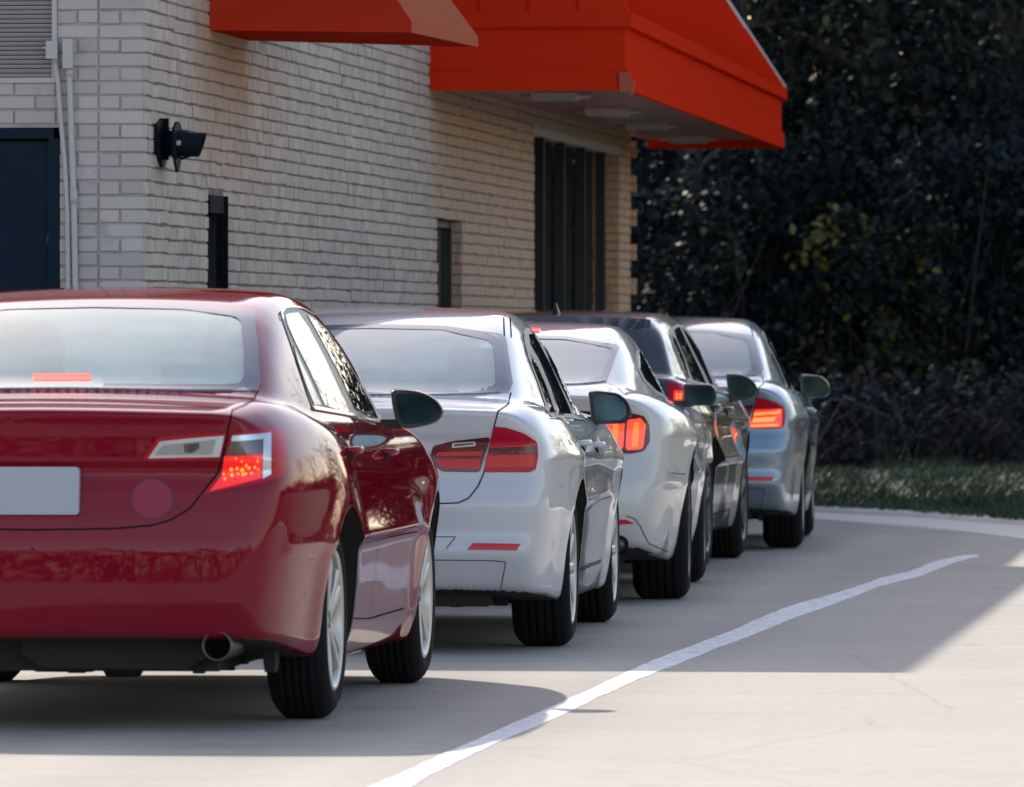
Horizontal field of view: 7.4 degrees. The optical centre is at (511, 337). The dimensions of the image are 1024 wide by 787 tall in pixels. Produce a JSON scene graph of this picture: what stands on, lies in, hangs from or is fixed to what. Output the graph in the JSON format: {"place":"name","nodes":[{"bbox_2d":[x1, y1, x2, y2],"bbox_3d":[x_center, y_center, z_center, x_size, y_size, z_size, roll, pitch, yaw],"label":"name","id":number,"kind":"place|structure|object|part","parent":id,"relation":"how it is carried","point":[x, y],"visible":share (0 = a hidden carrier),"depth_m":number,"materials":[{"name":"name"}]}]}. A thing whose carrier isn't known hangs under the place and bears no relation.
{"place":"outdoors","nodes":[
{"label":"outdoors","id":0,"kind":"place"},
{"bbox_2d":[0,519,1023,786],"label":"road","id":1,"kind":"structure","parent":0,"point":[916,681],"depth_m":28.15,"materials":[{"name":"concrete"}]},
{"bbox_2d":[0,286,443,717],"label":"red sedan","id":2,"kind":"object","parent":1,"relation":"on","point":[264,486],"visible":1,"depth_m":26.23,"materials":[{"name":"paint"}]},
{"bbox_3d":[-1.465,0.032,26.976,1.294,0.306,0.829,0,0,6],"label":"rear window","id":3,"kind":"part","parent":2,"relation":"part of","materials":[{"name":"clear glass"}]},
{"bbox_3d":[-0.686,0.087,27.753,0.177,0.352,0.581,0,0,6],"label":"side window","id":4,"kind":"part","parent":2,"relation":"part of","materials":[{"name":"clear glass"}]},
{"bbox_3d":[-0.649,0.099,28.154,0.189,0.414,1.898,0,0,7],"label":"window frame","id":5,"kind":"part","parent":2,"relation":"part of","materials":[{"name":"black plastic"}]},
{"bbox_3d":[-0.638,0.440,27.481,0.354,1.090,1.080,0,0,6],"label":"rear door","id":6,"kind":"part","parent":2,"relation":"part of","materials":[{"name":"red paint"}]},
{"bbox_3d":[-0.593,0.105,28.485,0.158,0.372,0.733,0,0,9],"label":"side window","id":7,"kind":"part","parent":2,"relation":"part of","materials":[{"name":"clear glass"}]},
{"bbox_3d":[-0.545,0.430,28.536,0.378,1.108,1.200,0,0,6],"label":"front door","id":8,"kind":"part","parent":2,"relation":"part of","materials":[{"name":"red paint"}]},
{"bbox_2d":[0,0,786,364],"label":"brick restaurant","id":9,"kind":"structure","parent":1,"relation":"on","point":[472,154],"depth_m":44.94,"materials":[{"name":"white brick"}]},
{"bbox_2d":[0,128,59,333],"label":"door","id":10,"kind":"structure","parent":9,"relation":"in","point":[29,170],"depth_m":37.80,"materials":[{"name":"blue paint"}]},
{"bbox_2d":[155,118,205,171],"bbox_3d":[-1.582,-0.926,38.136,0.226,0.259,0.380,0,0,6],"label":"wall lamp","id":11,"kind":"object","parent":9,"relation":"attached to","point":[176,142],"visible":1,"depth_m":38.08,"materials":[{"name":"black metal"}]},
{"bbox_2d":[206,213,216,287],"bbox_3d":[-1.551,-0.164,40.010,0.060,1.108,0.519,0,0,6],"label":"window","id":12,"kind":"structure","parent":9,"relation":"in","point":[212,230],"depth_m":40.21,"materials":[{"name":"black glass"}]},
{"bbox_2d":[436,219,451,307],"bbox_3d":[-0.494,-0.181,50.315,0.060,1.142,1.348,0,0,6],"label":"window","id":13,"kind":"structure","parent":9,"relation":"in","point":[444,230],"depth_m":50.90,"materials":[{"name":"black glass"}]},
{"bbox_2d":[239,307,630,645],"bbox_3d":[-0.512,0.577,34.669,1.999,1.424,4.722,0,0,4],"label":"sedan car","id":14,"kind":"object","parent":1,"relation":"on","point":[527,456],"visible":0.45,"depth_m":32.95,"materials":[{"name":"white paint"}]},
{"bbox_3d":[-0.621,0.093,33.218,1.275,0.303,0.889,0,0,4],"label":"rear window","id":15,"kind":"part","parent":14,"relation":"part of","materials":[{"name":"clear glass"}]},
{"bbox_3d":[0.153,0.155,34.184,0.184,0.350,0.939,0,0,4],"label":"side window","id":16,"kind":"part","parent":14,"relation":"part of","materials":[{"name":"black glass"}]},
{"bbox_3d":[0.160,0.473,33.783,0.358,1.069,1.056,0,0,4],"label":"rear door","id":17,"kind":"part","parent":14,"relation":"part of","materials":[{"name":"white paint"}]},
{"bbox_3d":[0.146,0.157,34.010,0.236,0.401,2.322,0,0,4],"label":"window frame","id":18,"kind":"part","parent":14,"relation":"part of","materials":[{"name":"black"}]},
{"bbox_3d":[0.217,0.184,34.897,0.158,0.312,0.710,0,0,-1],"label":"side window","id":19,"kind":"part","parent":14,"relation":"part of","materials":[{"name":"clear glass"}]},
{"bbox_3d":[0.238,0.464,34.836,0.360,1.085,1.200,0,0,4],"label":"front door","id":20,"kind":"part","parent":14,"relation":"part of","materials":[{"name":"white paint"}]},
{"bbox_2d":[399,321,716,597],"bbox_3d":[0.019,0.602,40.561,2.021,1.374,4.762,0,0,3],"label":"coupe car","id":21,"kind":"object","parent":1,"relation":"on","point":[662,440],"visible":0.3,"depth_m":38.94,"materials":[{"name":"paint"}]},
{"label":"rear window","id":22,"kind":"part","parent":21,"relation":"part of","materials":[{"name":"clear glass"}]},
{"bbox_3d":[0.705,0.188,40.319,0.145,0.264,1.477,0,0,3],"label":"window frame","id":23,"kind":"part","parent":21,"relation":"part of","materials":[{"name":"black"}]},
{"bbox_3d":[0.768,0.474,40.747,0.411,1.037,1.375,0,0,3],"label":"front door","id":24,"kind":"part","parent":21,"relation":"part of","materials":[{"name":"paint"}]},
{"bbox_2d":[436,303,757,565],"bbox_3d":[0.381,0.548,45.340,1.978,1.482,4.432,0,0,6],"label":"hatchback car","id":25,"kind":"object","parent":1,"relation":"on","point":[669,348],"visible":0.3,"depth_m":44.44,"materials":[{"name":"grey paint"}]},
{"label":"rear window","id":26,"kind":"part","parent":25,"relation":"part of","materials":[{"name":"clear glass"}]},
{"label":"side window","id":27,"kind":"part","parent":25,"relation":"part of","materials":[{"name":"black glass"}]},
{"bbox_3d":[1.035,0.115,44.822,0.197,0.385,2.104,0,0,6],"label":"window frame","id":28,"kind":"part","parent":25,"relation":"part of","materials":[{"name":"black"}]},
{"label":"side window","id":29,"kind":"part","parent":25,"relation":"part of","materials":[{"name":"black glass"}]},
{"bbox_3d":[1.050,0.454,44.424,0.330,1.089,1.092,0,0,6],"label":"rear door","id":30,"kind":"part","parent":25,"relation":"part of","materials":[{"name":"grey paint"}]},
{"bbox_3d":[1.132,0.448,45.448,0.381,1.102,1.118,0,0,6],"label":"front door","id":31,"kind":"part","parent":25,"relation":"part of","materials":[{"name":"grey paint"}]},
{"bbox_2d":[369,554,978,786],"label":"painted line","id":32,"kind":"object","parent":1,"relation":"on","point":[414,775],"visible":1,"depth_m":30.63,"materials":[{"name":"paint"}]},
{"bbox_2d":[664,312,829,547],"bbox_3d":[0.996,0.565,50.170,2.000,1.449,4.722,0,0,3],"label":"sedan car","id":33,"kind":"object","parent":1,"relation":"on","point":[784,424],"visible":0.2,"depth_m":48.45,"materials":[{"name":"silver metal"}]},
{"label":"rear window","id":34,"kind":"part","parent":33,"relation":"part of","materials":[{"name":"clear glass"}]},
{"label":"side window","id":35,"kind":"part","parent":33,"relation":"part of","materials":[{"name":"black glass"}]},
{"bbox_3d":[1.665,0.157,49.522,0.236,0.401,2.322,0,0,3],"label":"window frame","id":36,"kind":"part","parent":33,"relation":"part of","materials":[{"name":"black"}]},
{"bbox_3d":[1.682,0.473,49.295,0.358,1.069,1.056,0,0,3],"label":"rear door","id":37,"kind":"part","parent":33,"relation":"part of","materials":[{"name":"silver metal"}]},
{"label":"front door","id":38,"kind":"part","parent":33,"relation":"part of","materials":[{"name":"silver metal"}]},
{"bbox_2d":[814,506,1023,539],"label":"kerb","id":39,"kind":"structure","parent":1,"relation":"on","point":[843,514],"depth_m":56.23,"materials":[{"name":"concrete"}]},
{"bbox_2d":[851,517,1023,538],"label":"gutter","id":40,"kind":"object","parent":1,"relation":"on","point":[998,532],"visible":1,"depth_m":53.52,"materials":[{"name":"concrete"}]},
{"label":"bank","id":41,"kind":"structure","parent":0,"visible":0},
{"bbox_2d":[630,136,732,316],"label":"bush","id":42,"kind":"object","parent":41,"relation":"on","point":[658,155],"visible":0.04,"depth_m":75.47,"materials":[{"name":"green plant"}]},
{"bbox_2d":[630,155,778,366],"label":"bush","id":43,"kind":"object","parent":41,"relation":"on","point":[693,218],"visible":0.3,"depth_m":72.88,"materials":[{"name":"green plant"}]},
{"bbox_2d":[630,198,809,366],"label":"bush","id":44,"kind":"object","parent":41,"relation":"on","point":[727,285],"visible":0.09,"depth_m":75.31,"materials":[{"name":"green plant"}]},
{"bbox_2d":[637,123,893,403],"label":"bush","id":45,"kind":"object","parent":41,"relation":"on","point":[772,219],"visible":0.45,"depth_m":74.23,"materials":[{"name":"green plant"}]},
{"bbox_2d":[639,40,891,347],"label":"bush","id":46,"kind":"object","parent":41,"relation":"on","point":[808,110],"depth_m":77.80,"materials":[{"name":"green plant"}]},
{"bbox_2d":[631,0,918,295],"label":"broadleaf tree","id":47,"kind":"object","parent":41,"relation":"on","point":[763,37],"visible":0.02,"depth_m":79.71,"materials":[{"name":"green plant"}]},
{"bbox_2d":[645,0,907,301],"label":"broadleaf tree","id":48,"kind":"object","parent":41,"relation":"on","point":[778,49],"visible":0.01,"depth_m":82.23,"materials":[{"name":"green plant"}]},
{"bbox_2d":[630,0,965,364],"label":"broadleaf tree","id":49,"kind":"object","parent":41,"relation":"on","point":[761,194],"visible":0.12,"depth_m":75.69,"materials":[{"name":"green plant"}]},
{"bbox_2d":[714,5,894,209],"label":"broadleaf tree","id":50,"kind":"object","parent":41,"relation":"on","point":[809,57],"depth_m":86.46,"materials":[{"name":"green plant"}]},
{"bbox_2d":[633,0,1023,372],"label":"broadleaf tree","id":51,"kind":"object","parent":41,"relation":"on","point":[956,60],"visible":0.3,"depth_m":75.74,"materials":[{"name":"green plant"}]},
{"bbox_2d":[634,0,1022,300],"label":"broadleaf tree","id":52,"kind":"object","parent":41,"relation":"on","point":[791,56],"visible":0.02,"depth_m":78.54,"materials":[{"name":"green plant"}]},
{"bbox_2d":[725,109,942,387],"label":"bush","id":53,"kind":"object","parent":41,"relation":"on","point":[845,177],"visible":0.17,"depth_m":75.16,"materials":[{"name":"green plant"}]},
{"bbox_2d":[662,1,1017,307],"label":"broadleaf tree","id":54,"kind":"object","parent":41,"relation":"on","point":[817,23],"depth_m":84.10,"materials":[{"name":"green plant"}]},
{"bbox_2d":[657,0,1023,337],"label":"broadleaf tree","id":55,"kind":"object","parent":41,"relation":"on","point":[862,41],"visible":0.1,"depth_m":76.89,"materials":[{"name":"green plant"}]},
{"bbox_2d":[666,0,1021,172],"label":"broadleaf tree","id":56,"kind":"object","parent":41,"relation":"on","point":[834,20],"depth_m":85.32,"materials":[{"name":"green plant"}]},
{"bbox_2d":[668,0,1023,379],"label":"broadleaf tree","id":57,"kind":"object","parent":41,"relation":"on","point":[992,37],"visible":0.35,"depth_m":75.40,"materials":[{"name":"green plant"}]},
{"bbox_2d":[668,0,1023,233],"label":"broadleaf tree","id":58,"kind":"object","parent":41,"relation":"on","point":[816,72],"depth_m":86.03,"materials":[{"name":"green plant"}]},
{"bbox_2d":[763,189,985,449],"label":"bush","id":59,"kind":"object","parent":41,"relation":"on","point":[845,268],"visible":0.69,"depth_m":73.33,"materials":[{"name":"green plant"}]},
{"bbox_2d":[762,41,1008,371],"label":"bush","id":60,"kind":"object","parent":41,"relation":"on","point":[855,126],"visible":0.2,"depth_m":75.66,"materials":[{"name":"green plant"}]},
{"bbox_2d":[755,0,1023,290],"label":"broadleaf tree","id":61,"kind":"object","parent":41,"relation":"on","point":[1016,49],"visible":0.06,"depth_m":79.27,"materials":[{"name":"green plant"}]},
{"bbox_2d":[771,8,1021,322],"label":"broadleaf tree","id":62,"kind":"object","parent":41,"relation":"on","point":[949,10],"visible":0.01,"depth_m":86.72,"materials":[{"name":"green plant"}]},
{"bbox_2d":[779,342,1023,468],"bbox_3d":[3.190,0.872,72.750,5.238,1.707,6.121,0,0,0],"label":"bush","id":63,"kind":"object","parent":41,"relation":"on","point":[934,395],"visible":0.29,"depth_m":70.54,"materials":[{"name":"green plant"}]},
{"bbox_2d":[794,110,1023,453],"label":"bush","id":64,"kind":"object","parent":41,"relation":"on","point":[978,213],"visible":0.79,"depth_m":73.18,"materials":[{"name":"green plant"}]},
{"bbox_2d":[814,454,1023,520],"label":"grass","id":65,"kind":"structure","parent":41,"relation":"on","point":[995,491],"depth_m":61.81,"materials":[{"name":"green plant"}]},
{"bbox_2d":[876,43,1023,382],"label":"bush","id":66,"kind":"object","parent":41,"relation":"on","point":[1015,129],"visible":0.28,"depth_m":74.57,"materials":[{"name":"green plant"}]},
{"bbox_2d":[909,120,1023,450],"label":"bush","id":67,"kind":"object","parent":41,"relation":"on","point":[1006,260],"visible":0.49,"depth_m":73.46,"materials":[{"name":"green plant"}]},
{"label":"terrain","id":68,"kind":"structure","parent":0,"visible":0},
{"bbox_2d":[651,0,1022,221],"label":"wood","id":69,"kind":"object","parent":68,"relation":"on","point":[818,66],"depth_m":84.96,"materials":[{"name":"green plant"}]}
]}

